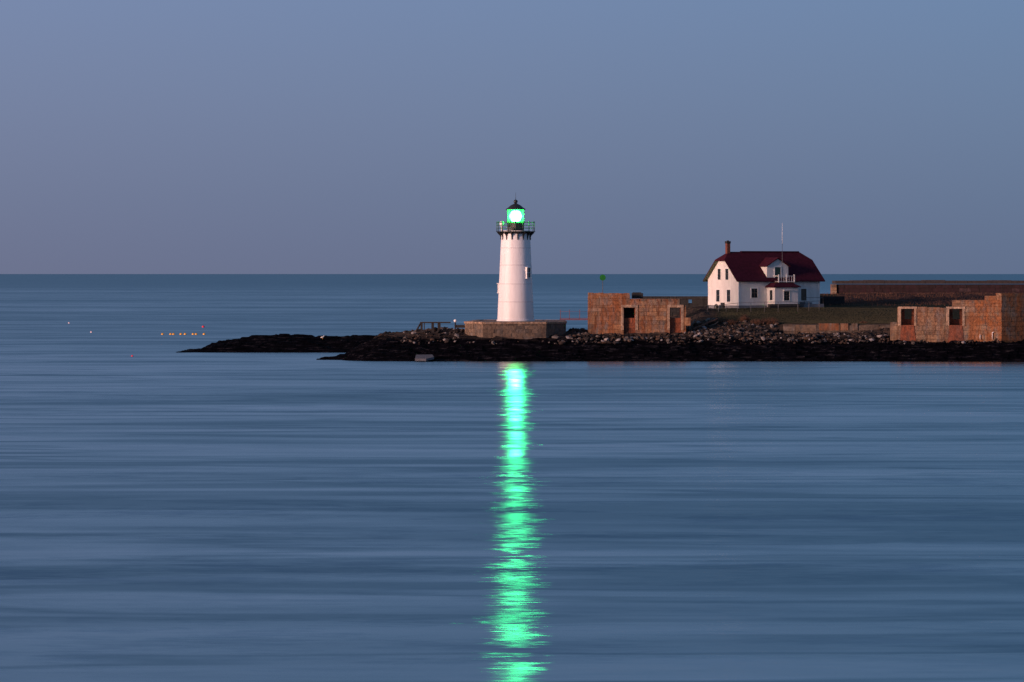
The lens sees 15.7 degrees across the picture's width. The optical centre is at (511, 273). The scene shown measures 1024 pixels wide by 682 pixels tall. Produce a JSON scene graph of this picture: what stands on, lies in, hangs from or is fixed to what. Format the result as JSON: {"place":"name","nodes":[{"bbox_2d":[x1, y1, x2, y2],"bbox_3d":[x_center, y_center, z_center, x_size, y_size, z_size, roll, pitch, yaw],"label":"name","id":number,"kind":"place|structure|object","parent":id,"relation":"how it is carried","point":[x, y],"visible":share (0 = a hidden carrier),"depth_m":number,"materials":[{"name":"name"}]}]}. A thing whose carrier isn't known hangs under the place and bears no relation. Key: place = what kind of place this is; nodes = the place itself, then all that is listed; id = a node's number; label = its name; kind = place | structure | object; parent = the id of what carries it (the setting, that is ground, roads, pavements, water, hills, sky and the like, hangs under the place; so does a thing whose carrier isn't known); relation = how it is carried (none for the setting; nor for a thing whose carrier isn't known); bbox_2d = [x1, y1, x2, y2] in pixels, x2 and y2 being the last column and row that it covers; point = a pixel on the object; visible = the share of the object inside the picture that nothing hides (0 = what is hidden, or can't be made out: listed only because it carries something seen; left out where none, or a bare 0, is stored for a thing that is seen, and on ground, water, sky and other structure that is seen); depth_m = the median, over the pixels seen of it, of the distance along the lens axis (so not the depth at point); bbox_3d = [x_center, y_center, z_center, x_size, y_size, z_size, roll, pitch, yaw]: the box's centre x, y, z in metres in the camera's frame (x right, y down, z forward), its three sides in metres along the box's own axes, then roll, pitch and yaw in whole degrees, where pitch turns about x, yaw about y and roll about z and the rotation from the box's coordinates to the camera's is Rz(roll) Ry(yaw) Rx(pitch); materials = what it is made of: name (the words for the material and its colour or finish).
{"place":"outdoors","nodes":[
{"label":"outdoors","id":0,"kind":"place"},
{"bbox_2d":[0,274,1023,681],"bbox_3d":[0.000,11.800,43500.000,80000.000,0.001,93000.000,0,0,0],"label":"water","id":1,"kind":"structure","parent":0,"point":[168,512],"depth_m":192.94,"materials":[{"name":"blue liquid"}]},
{"bbox_2d":[415,354,433,360],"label":"stone slab","id":2,"kind":"structure","parent":1,"relation":"on","point":[424,357],"depth_m":497.60,"materials":[{"name":"stone"}]},
{"bbox_2d":[0,0,1023,273],"label":"sky","id":3,"kind":"structure","parent":0,"point":[137,136],"materials":[{"name":"blue"}]},
{"bbox_2d":[176,293,1023,361],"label":"terrain","id":4,"kind":"structure","parent":0,"point":[387,346],"depth_m":504.76,"materials":[{"name":"black stone"}]},
{"bbox_2d":[454,319,464,332],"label":"marker post","id":5,"kind":"object","parent":4,"relation":"on","point":[459,326],"visible":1,"depth_m":512.00,"materials":[{"name":"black wood"}]},
{"bbox_2d":[464,320,566,338],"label":"stone platform","id":6,"kind":"structure","parent":4,"relation":"on","point":[516,329],"depth_m":507.24,"materials":[{"name":"stone"}]},
{"bbox_2d":[496,197,534,320],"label":"lighthouse","id":7,"kind":"object","parent":6,"relation":"on","point":[515,292],"visible":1,"depth_m":518.12,"materials":[{"name":"white paint"}]},
{"bbox_2d":[525,267,531,277],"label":"window","id":8,"kind":"structure","parent":7,"relation":"in","point":[528,269],"depth_m":518.50,"materials":[{"name":"white glass"}]},
{"bbox_2d":[588,293,685,334],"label":"fort wall","id":9,"kind":"structure","parent":4,"relation":"on","point":[622,313],"depth_m":511.97,"materials":[{"name":"stone"}]},
{"bbox_2d":[560,310,587,319],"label":"footbridge","id":10,"kind":"object","parent":9,"relation":"attached to","point":[569,311],"visible":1,"depth_m":514.02,"materials":[{"name":"grey metal"}]},
{"bbox_2d":[600,275,605,292],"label":"daymark","id":11,"kind":"object","parent":9,"relation":"on","point":[602,277],"visible":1,"depth_m":512.91,"materials":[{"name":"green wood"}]},
{"bbox_2d":[632,292,642,298],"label":"stone block","id":12,"kind":"structure","parent":9,"relation":"on","point":[637,295],"depth_m":513.45,"materials":[{"name":"stone"}]},
{"bbox_2d":[685,318,690,325],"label":"stone block","id":13,"kind":"structure","parent":9,"relation":"attached to","point":[687,321],"depth_m":510.90,"materials":[{"name":"stone"}]},
{"bbox_2d":[400,318,1001,344],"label":"rock rubble","id":14,"kind":"object","parent":4,"relation":"on","point":[869,338],"visible":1,"depth_m":509.00,"materials":[{"name":"grey stone"}]},
{"bbox_2d":[416,322,450,332],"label":"timber frame","id":15,"kind":"object","parent":14,"relation":"on","point":[420,325],"visible":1,"depth_m":513.10,"materials":[{"name":"black wood"}]},
{"bbox_2d":[718,317,729,322],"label":"dry bush","id":16,"kind":"object","parent":4,"relation":"on","point":[725,320],"visible":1,"depth_m":517.20,"materials":[{"name":"brown plant"}]},
{"bbox_2d":[643,296,844,315],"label":"wall","id":17,"kind":"structure","parent":4,"relation":"on","point":[703,300],"depth_m":561.98,"materials":[{"name":"stone"}]},
{"bbox_2d":[738,314,750,321],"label":"dry bush","id":18,"kind":"object","parent":4,"relation":"on","point":[744,317],"visible":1,"depth_m":517.25,"materials":[{"name":"brown plant"}]},
{"bbox_2d":[751,319,765,323],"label":"dry bush","id":19,"kind":"object","parent":4,"relation":"on","point":[758,321],"visible":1,"depth_m":516.19,"materials":[{"name":"brown plant"}]},
{"bbox_2d":[707,301,810,311],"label":"pipe fence","id":20,"kind":"object","parent":4,"relation":"on","point":[745,302],"visible":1,"depth_m":536.98,"materials":[{"name":"grey metal"}]},
{"bbox_2d":[703,240,824,307],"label":"house","id":21,"kind":"structure","parent":4,"relation":"on","point":[782,279],"depth_m":548.32,"materials":[{"name":"white"}]},
{"bbox_2d":[716,289,719,301],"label":"window","id":22,"kind":"structure","parent":21,"relation":"in","point":[717,290],"depth_m":550.12,"materials":[{"name":"black glass"}]},
{"bbox_2d":[717,268,720,279],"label":"window","id":23,"kind":"structure","parent":21,"relation":"in","point":[718,269],"depth_m":549.85,"materials":[{"name":"black glass"}]},
{"bbox_2d":[725,268,728,279],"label":"window","id":24,"kind":"structure","parent":21,"relation":"in","point":[726,269],"depth_m":547.84,"materials":[{"name":"black glass"}]},
{"bbox_2d":[726,289,730,301],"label":"window","id":25,"kind":"structure","parent":21,"relation":"in","point":[728,291],"depth_m":547.51,"materials":[{"name":"black glass"}]},
{"bbox_2d":[751,288,757,297],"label":"window","id":26,"kind":"structure","parent":21,"relation":"in","point":[754,291],"depth_m":546.31,"materials":[{"name":"black glass"}]},
{"bbox_2d":[770,290,772,300],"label":"window","id":27,"kind":"structure","parent":21,"relation":"in","point":[771,291],"depth_m":546.17,"materials":[{"name":"black glass"}]},
{"bbox_2d":[783,290,790,300],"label":"window","id":28,"kind":"structure","parent":21,"relation":"in","point":[786,293],"depth_m":546.44,"materials":[{"name":"black glass"}]},
{"bbox_2d":[800,288,806,300],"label":"window","id":29,"kind":"structure","parent":21,"relation":"in","point":[803,291],"depth_m":550.32,"materials":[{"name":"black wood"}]},
{"bbox_2d":[763,317,778,323],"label":"dry bush","id":30,"kind":"object","parent":4,"relation":"on","point":[771,320],"visible":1,"depth_m":516.62,"materials":[{"name":"brown plant"}]},
{"bbox_2d":[717,307,896,323],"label":"lawn grass","id":31,"kind":"structure","parent":4,"relation":"on","point":[823,318],"depth_m":530.71,"materials":[{"name":"green plant"}]},
{"bbox_2d":[783,323,889,333],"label":"seawall","id":32,"kind":"object","parent":4,"relation":"on","point":[826,327],"visible":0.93,"depth_m":515.26,"materials":[{"name":"stone"}]},
{"bbox_2d":[820,292,1022,305],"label":"bank brush","id":33,"kind":"object","parent":4,"relation":"on","point":[954,296],"visible":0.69,"depth_m":575.65,"materials":[{"name":"green plant"}]},
{"bbox_2d":[830,280,1023,293],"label":"rampart","id":34,"kind":"object","parent":4,"relation":"on","point":[916,286],"visible":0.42,"depth_m":601.96,"materials":[{"name":"brown stone"}]},
{"bbox_2d":[890,293,1023,342],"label":"fort wall","id":35,"kind":"structure","parent":4,"relation":"on","point":[1000,316],"depth_m":506.22,"materials":[{"name":"orange stone"}]},
{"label":"boulder","id":36,"kind":"object","parent":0,"visible":0},
{"bbox_2d":[693,318,717,329],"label":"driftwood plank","id":37,"kind":"object","parent":36,"relation":"on","point":[696,327],"visible":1,"depth_m":514.42,"materials":[{"name":"grey wood"}]}
]}

